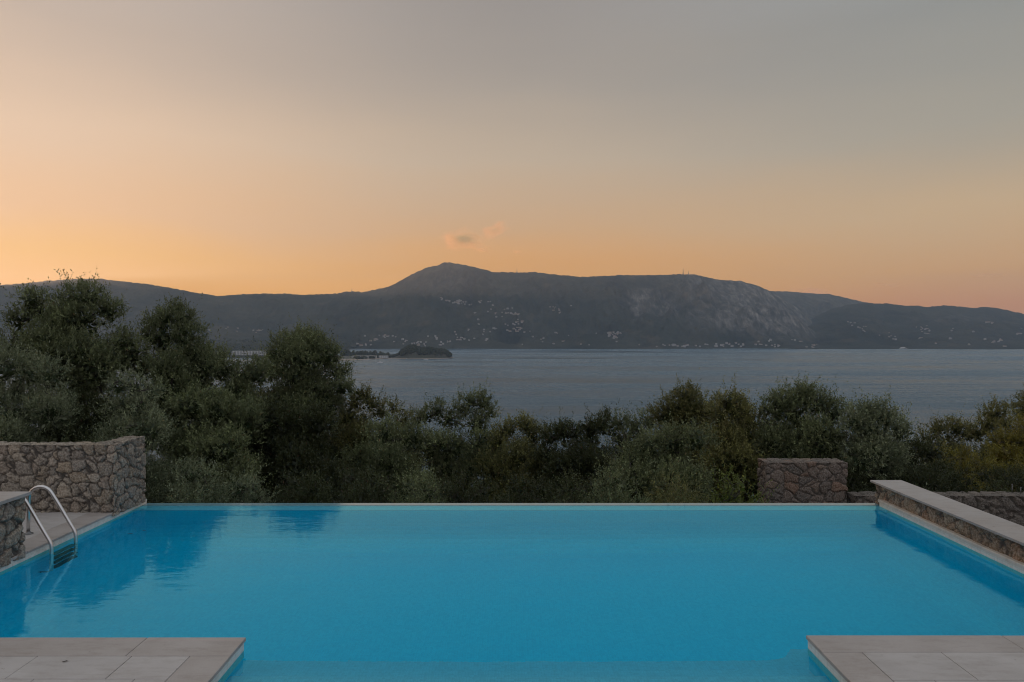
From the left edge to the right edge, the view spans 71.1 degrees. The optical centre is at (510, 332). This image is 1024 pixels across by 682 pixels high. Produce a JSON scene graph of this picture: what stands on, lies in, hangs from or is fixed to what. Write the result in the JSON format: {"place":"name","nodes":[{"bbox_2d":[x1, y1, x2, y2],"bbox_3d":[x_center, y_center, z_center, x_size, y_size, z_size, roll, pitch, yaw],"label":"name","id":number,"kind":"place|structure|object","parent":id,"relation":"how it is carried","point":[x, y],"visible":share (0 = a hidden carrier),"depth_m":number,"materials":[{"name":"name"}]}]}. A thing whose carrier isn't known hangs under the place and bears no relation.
{"place":"outdoors","nodes":[
{"label":"outdoors","id":0,"kind":"place"},
{"bbox_2d":[338,352,452,359],"bbox_3d":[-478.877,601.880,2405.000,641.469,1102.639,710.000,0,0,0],"label":"headland","id":1,"kind":"structure","parent":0,"point":[414,355],"depth_m":2307.45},
{"bbox_2d":[353,344,451,358],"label":"headland woodland","id":2,"kind":"object","parent":1,"relation":"on","point":[410,349],"visible":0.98,"depth_m":2340.06,"materials":[{"name":"green plant"}]},
{"bbox_2d":[0,262,1023,357],"bbox_3d":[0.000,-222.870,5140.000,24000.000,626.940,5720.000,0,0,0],"label":"mountains","id":3,"kind":"structure","parent":0,"point":[658,311],"depth_m":4539.80,"materials":[{"name":"grey"}]},
{"bbox_2d":[232,351,265,354],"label":"hotel","id":4,"kind":"structure","parent":3,"relation":"on","point":[249,352],"depth_m":2441.90,"materials":[{"name":"glass"}]},
{"bbox_2d":[232,351,264,354],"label":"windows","id":5,"kind":"structure","parent":4,"relation":"in","point":[232,351],"depth_m":2441.81,"materials":[{"name":"glass"}]},
{"bbox_2d":[174,334,389,355],"bbox_3d":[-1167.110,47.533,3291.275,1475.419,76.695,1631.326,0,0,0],"label":"plain woodland","id":6,"kind":"object","parent":3,"relation":"on","point":[238,346],"visible":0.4,"depth_m":3318.58,"materials":[{"name":"green plant"}]},
{"bbox_2d":[0,348,1023,501],"bbox_3d":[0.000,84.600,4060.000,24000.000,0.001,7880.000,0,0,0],"label":"sea","id":7,"kind":"structure","parent":0,"point":[550,382],"depth_m":1350.70,"materials":[{"name":"liquid"}]},
{"bbox_2d":[0,509,1023,681],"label":"pool deck","id":8,"kind":"structure","parent":0,"point":[924,658],"depth_m":5.54,"materials":[{"name":"stone"}]},
{"bbox_2d":[0,491,30,568],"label":"stone counter","id":9,"kind":"object","parent":8,"relation":"on","point":[12,519],"visible":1,"depth_m":7.95,"materials":[{"name":"grey stone"}]},
{"bbox_2d":[24,485,77,553],"bbox_3d":[-5.705,2.626,8.665,0.680,1.470,0.580,0,0,0],"label":"pool ladder","id":10,"kind":"object","parent":8,"relation":"attached to","point":[27,503],"visible":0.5,"depth_m":8.88,"materials":[{"name":"metal"}]},
{"bbox_2d":[0,436,146,515],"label":"stone wall","id":11,"kind":"structure","parent":8,"relation":"on","point":[94,477],"depth_m":9.97,"materials":[{"name":"grey stone"}]},
{"bbox_2d":[0,499,1023,681],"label":"swimming pool","id":12,"kind":"structure","parent":8,"relation":"in","point":[1003,559],"depth_m":10.43,"materials":[{"name":"tile"}]},
{"bbox_2d":[0,506,1023,681],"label":"pool water","id":13,"kind":"structure","parent":12,"relation":"in","point":[524,593],"depth_m":7.28,"materials":[{"name":"blue liquid"}]},
{"bbox_2d":[870,480,1023,562],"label":"capped stone wall","id":14,"kind":"structure","parent":8,"relation":"on","point":[998,534],"depth_m":9.04,"materials":[{"name":"grey stone"}]},
{"bbox_2d":[0,0,1023,313],"label":"sky","id":15,"kind":"structure","parent":0,"point":[870,151],"materials":[{"name":"orange"}]},
{"bbox_3d":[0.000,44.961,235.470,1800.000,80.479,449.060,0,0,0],"label":"hillside","id":16,"kind":"structure","parent":0,"visible":0},
{"bbox_2d":[0,320,95,442],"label":"olive tree","id":17,"kind":"object","parent":16,"relation":"on","point":[45,410],"visible":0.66,"depth_m":13.82,"materials":[{"name":"green plant"}]},
{"bbox_2d":[43,420,116,442],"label":"shrub","id":18,"kind":"object","parent":16,"relation":"on","point":[65,440],"visible":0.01,"depth_m":12.90,"materials":[{"name":"green plant"}]},
{"bbox_2d":[32,377,131,442],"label":"olive tree","id":19,"kind":"object","parent":16,"relation":"on","point":[89,397],"visible":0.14,"depth_m":15.64,"materials":[{"name":"green plant"}]},
{"bbox_2d":[0,268,176,493],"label":"olive tree","id":20,"kind":"object","parent":16,"relation":"on","point":[64,330],"visible":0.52,"depth_m":16.65,"materials":[{"name":"green plant"}]},
{"bbox_2d":[73,352,180,502],"bbox_3d":[-7.473,3.152,14.270,2.259,5.522,3.362,0,0,-28],"label":"olive tree","id":21,"kind":"object","parent":16,"relation":"on","point":[136,407],"visible":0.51,"depth_m":14.08,"materials":[{"name":"green plant"}]},
{"bbox_2d":[124,293,227,502],"bbox_3d":[-8.158,2.863,17.667,2.939,7.738,3.047,0,0,36],"label":"olive tree","id":22,"kind":"object","parent":16,"relation":"on","point":[180,367],"visible":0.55,"depth_m":17.26,"materials":[{"name":"green plant"}]},
{"bbox_2d":[151,443,237,502],"bbox_3d":[-5.851,3.807,13.119,1.758,3.621,2.286,0,0,0],"label":"shrub","id":23,"kind":"object","parent":16,"relation":"on","point":[197,493],"visible":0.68,"depth_m":12.91,"materials":[{"name":"green plant"}]},
{"bbox_2d":[151,373,276,502],"bbox_3d":[-6.563,3.582,15.985,2.542,5.450,3.729,0,0,-43],"label":"olive tree","id":24,"kind":"object","parent":16,"relation":"on","point":[225,429],"visible":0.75,"depth_m":15.63,"materials":[{"name":"green plant"}]},
{"bbox_2d":[196,329,283,501],"bbox_3d":[-7.213,3.417,18.451,2.977,7.147,3.347,0,0,-8],"label":"olive tree","id":25,"kind":"object","parent":16,"relation":"on","point":[247,375],"visible":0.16,"depth_m":18.25,"materials":[{"name":"green plant"}]},
{"bbox_2d":[197,382,283,494],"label":"olive tree","id":26,"kind":"object","parent":16,"relation":"on","point":[260,400],"visible":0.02,"depth_m":24.76,"materials":[{"name":"green plant"}]},
{"bbox_2d":[200,453,293,502],"bbox_3d":[-4.879,3.869,13.363,1.744,3.405,1.681,0,0,28],"label":"shrub","id":27,"kind":"object","parent":16,"relation":"on","point":[240,493],"visible":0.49,"depth_m":12.96,"materials":[{"name":"green plant"}]},
{"bbox_2d":[245,385,354,502],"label":"olive tree","id":28,"kind":"object","parent":16,"relation":"on","point":[297,442],"visible":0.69,"depth_m":16.73,"materials":[{"name":"green plant"}]},
{"bbox_2d":[266,451,336,502],"bbox_3d":[-3.924,3.943,13.844,1.770,3.513,2.015,0,0,-32],"label":"shrub","id":29,"kind":"object","parent":16,"relation":"on","point":[308,495],"visible":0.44,"depth_m":13.63,"materials":[{"name":"green plant"}]},
{"bbox_2d":[252,312,364,501],"bbox_3d":[-5.697,3.343,19.541,3.946,7.823,3.458,0,0,0],"label":"olive tree","id":30,"kind":"object","parent":16,"relation":"on","point":[307,357],"visible":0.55,"depth_m":19.23,"materials":[{"name":"green plant"}]},
{"bbox_2d":[317,405,376,502],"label":"olive tree","id":31,"kind":"object","parent":16,"relation":"on","point":[334,448],"visible":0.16,"depth_m":25.23,"materials":[{"name":"green plant"}]},
{"bbox_2d":[315,446,403,502],"bbox_3d":[-2.799,4.005,13.585,1.636,3.563,2.402,0,0,0],"label":"shrub","id":32,"kind":"object","parent":16,"relation":"on","point":[367,490],"visible":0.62,"depth_m":13.84,"materials":[{"name":"green plant"}]},
{"bbox_2d":[327,375,431,501],"bbox_3d":[-3.698,4.242,20.154,2.965,6.316,2.714,0,0,0],"label":"olive tree","id":33,"kind":"object","parent":16,"relation":"on","point":[346,435],"visible":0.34,"depth_m":19.78,"materials":[{"name":"green plant"}]},
{"bbox_2d":[336,400,452,502],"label":"olive tree","id":34,"kind":"object","parent":16,"relation":"on","point":[386,455],"visible":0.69,"depth_m":17.93,"materials":[{"name":"green plant"}]},
{"bbox_2d":[381,457,453,502],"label":"shrub","id":35,"kind":"object","parent":16,"relation":"on","point":[430,493],"visible":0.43,"depth_m":13.52,"materials":[{"name":"green plant"}]},
{"bbox_2d":[405,433,478,502],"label":"olive tree","id":36,"kind":"object","parent":16,"relation":"on","point":[427,457],"visible":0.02,"depth_m":25.85,"materials":[{"name":"green plant"}]},
{"bbox_2d":[404,377,510,502],"bbox_3d":[-1.865,4.477,20.932,3.929,6.418,3.093,0,0,0],"label":"olive tree","id":37,"kind":"object","parent":16,"relation":"on","point":[441,447],"visible":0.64,"depth_m":20.63,"materials":[{"name":"green plant"}]},
{"bbox_2d":[437,444,511,502],"bbox_3d":[-0.639,4.082,14.765,2.096,3.628,2.308,0,0,0],"label":"shrub","id":38,"kind":"object","parent":16,"relation":"on","point":[455,491],"visible":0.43,"depth_m":14.30,"materials":[{"name":"green plant"}]},
{"bbox_2d":[465,408,559,502],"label":"olive tree","id":39,"kind":"object","parent":16,"relation":"on","point":[505,463],"visible":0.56,"depth_m":19.51,"materials":[{"name":"green plant"}]},
{"bbox_2d":[474,439,551,500],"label":"olive tree","id":40,"kind":"object","parent":16,"relation":"on","point":[528,463],"depth_m":26.82,"materials":[{"name":"green plant"}]},
{"bbox_2d":[485,458,564,502],"bbox_3d":[0.261,4.188,14.265,1.711,3.452,2.042,0,0,0],"label":"shrub","id":41,"kind":"object","parent":16,"relation":"on","point":[522,497],"visible":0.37,"depth_m":14.18,"materials":[{"name":"green plant"}]},
{"bbox_2d":[531,459,613,502],"bbox_3d":[1.139,4.031,13.795,1.624,3.335,2.837,0,0,-8],"label":"shrub","id":42,"kind":"object","parent":16,"relation":"on","point":[566,495],"visible":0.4,"depth_m":13.45,"materials":[{"name":"green plant"}]},
{"bbox_2d":[523,398,626,502],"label":"olive tree","id":43,"kind":"object","parent":16,"relation":"on","point":[558,461],"visible":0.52,"depth_m":18.69,"materials":[{"name":"green plant"}]},
{"bbox_2d":[560,426,637,483],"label":"olive tree","id":44,"kind":"object","parent":16,"relation":"on","point":[598,442],"visible":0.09,"depth_m":26.77,"materials":[{"name":"green plant"}]},
{"bbox_2d":[563,456,655,502],"bbox_3d":[1.764,3.857,13.139,1.664,3.300,2.841,0,0,0],"label":"shrub","id":45,"kind":"object","parent":16,"relation":"on","point":[609,483],"visible":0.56,"depth_m":12.71,"materials":[{"name":"green plant"}]},
{"bbox_2d":[597,396,660,502],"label":"olive tree","id":46,"kind":"object","parent":16,"relation":"on","point":[626,420],"visible":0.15,"depth_m":21.06,"materials":[{"name":"green plant"}]},
{"bbox_2d":[594,403,726,502],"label":"olive tree","id":47,"kind":"object","parent":16,"relation":"on","point":[643,459],"visible":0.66,"depth_m":15.13,"materials":[{"name":"green plant"}]},
{"bbox_2d":[644,458,710,502],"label":"shrub","id":48,"kind":"object","parent":16,"relation":"on","point":[680,495],"visible":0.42,"depth_m":12.96,"materials":[{"name":"green plant"}]},
{"bbox_2d":[641,368,721,481],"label":"olive tree","id":49,"kind":"object","parent":16,"relation":"on","point":[690,400],"visible":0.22,"depth_m":19.75,"materials":[{"name":"green plant"}]},
{"bbox_2d":[647,423,717,448],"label":"olive tree","id":50,"kind":"object","parent":16,"relation":"on","point":[661,433],"depth_m":25.85,"materials":[{"name":"green plant"}]},
{"bbox_2d":[688,371,777,502],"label":"olive tree","id":51,"kind":"object","parent":16,"relation":"on","point":[734,449],"visible":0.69,"depth_m":17.52,"materials":[{"name":"green plant"}]},
{"bbox_2d":[706,459,779,502],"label":"shrub","id":52,"kind":"object","parent":16,"relation":"on","point":[729,491],"visible":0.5,"depth_m":12.79,"materials":[{"name":"green plant"}]},
{"bbox_2d":[730,415,796,502],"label":"olive tree","id":53,"kind":"object","parent":16,"relation":"on","point":[767,432],"visible":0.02,"depth_m":25.62,"materials":[{"name":"green plant"}]},
{"bbox_2d":[757,458,847,502],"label":"stone wall","id":54,"kind":"structure","parent":16,"relation":"on","point":[811,480],"depth_m":15.01,"materials":[{"name":"grey stone"}]},
{"bbox_2d":[784,446,833,458],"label":"shrub","id":55,"kind":"object","parent":16,"relation":"on","point":[806,456],"depth_m":16.64,"materials":[{"name":"green plant"}]},
{"bbox_2d":[747,371,872,500],"bbox_3d":[7.224,3.894,17.849,3.104,5.890,3.673,0,0,0],"label":"olive tree","id":56,"kind":"object","parent":16,"relation":"on","point":[815,436],"visible":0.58,"depth_m":17.59,"materials":[{"name":"green plant"}]},
{"bbox_2d":[833,426,891,485],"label":"olive tree","id":57,"kind":"object","parent":16,"relation":"on","point":[851,455],"depth_m":25.59,"materials":[{"name":"green plant"}]},
{"bbox_2d":[842,458,883,498],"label":"shrub","id":58,"kind":"object","parent":16,"relation":"on","point":[850,480],"visible":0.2,"depth_m":16.37,"materials":[{"name":"green plant"}]},
{"bbox_2d":[828,380,937,491],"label":"olive tree","id":59,"kind":"object","parent":16,"relation":"on","point":[873,446],"visible":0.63,"depth_m":16.69,"materials":[{"name":"green plant"}]},
{"bbox_2d":[870,422,971,490],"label":"olive tree","id":60,"kind":"object","parent":16,"relation":"on","point":[927,450],"visible":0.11,"depth_m":17.80,"materials":[{"name":"green plant"}]},
{"bbox_2d":[891,448,961,491],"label":"shrub","id":61,"kind":"object","parent":16,"relation":"on","point":[916,476],"visible":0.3,"depth_m":16.30,"materials":[{"name":"green plant"}]},
{"bbox_2d":[847,491,1023,525],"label":"stone wall","id":62,"kind":"structure","parent":16,"relation":"on","point":[1008,506],"depth_m":14.78,"materials":[{"name":"grey stone"}]},
{"bbox_2d":[913,405,983,471],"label":"deciduous tree","id":63,"kind":"object","parent":16,"relation":"on","point":[957,427],"visible":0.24,"depth_m":23.96,"materials":[{"name":"green plant"}]},
{"bbox_2d":[929,451,985,491],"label":"shrub","id":64,"kind":"object","parent":16,"relation":"on","point":[956,477],"visible":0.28,"depth_m":16.69,"materials":[{"name":"green plant"}]},
{"bbox_2d":[934,435,1001,491],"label":"deciduous tree","id":65,"kind":"object","parent":16,"relation":"on","point":[964,460],"visible":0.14,"depth_m":18.85,"materials":[{"name":"green plant"}]},
{"bbox_2d":[957,393,1023,489],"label":"deciduous tree","id":66,"kind":"object","parent":16,"relation":"on","point":[989,425],"visible":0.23,"depth_m":22.78,"materials":[{"name":"green plant"}]},
{"bbox_2d":[968,451,1023,491],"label":"shrub","id":67,"kind":"object","parent":16,"relation":"on","point":[1000,484],"visible":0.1,"depth_m":16.30,"materials":[{"name":"green plant"}]},
{"bbox_2d":[976,409,1023,491],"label":"deciduous tree","id":68,"kind":"object","parent":16,"relation":"on","point":[1003,455],"visible":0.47,"depth_m":19.69,"materials":[{"name":"green plant"}]},
{"bbox_2d":[998,382,1023,447],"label":"deciduous tree","id":69,"kind":"object","parent":16,"relation":"on","point":[1019,404],"visible":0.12,"depth_m":23.88,"materials":[{"name":"green plant"}]},
{"bbox_2d":[1002,445,1023,492],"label":"shrub","id":70,"kind":"object","parent":16,"relation":"on","point":[1019,479],"visible":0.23,"depth_m":16.70,"materials":[{"name":"green plant"}]}
]}

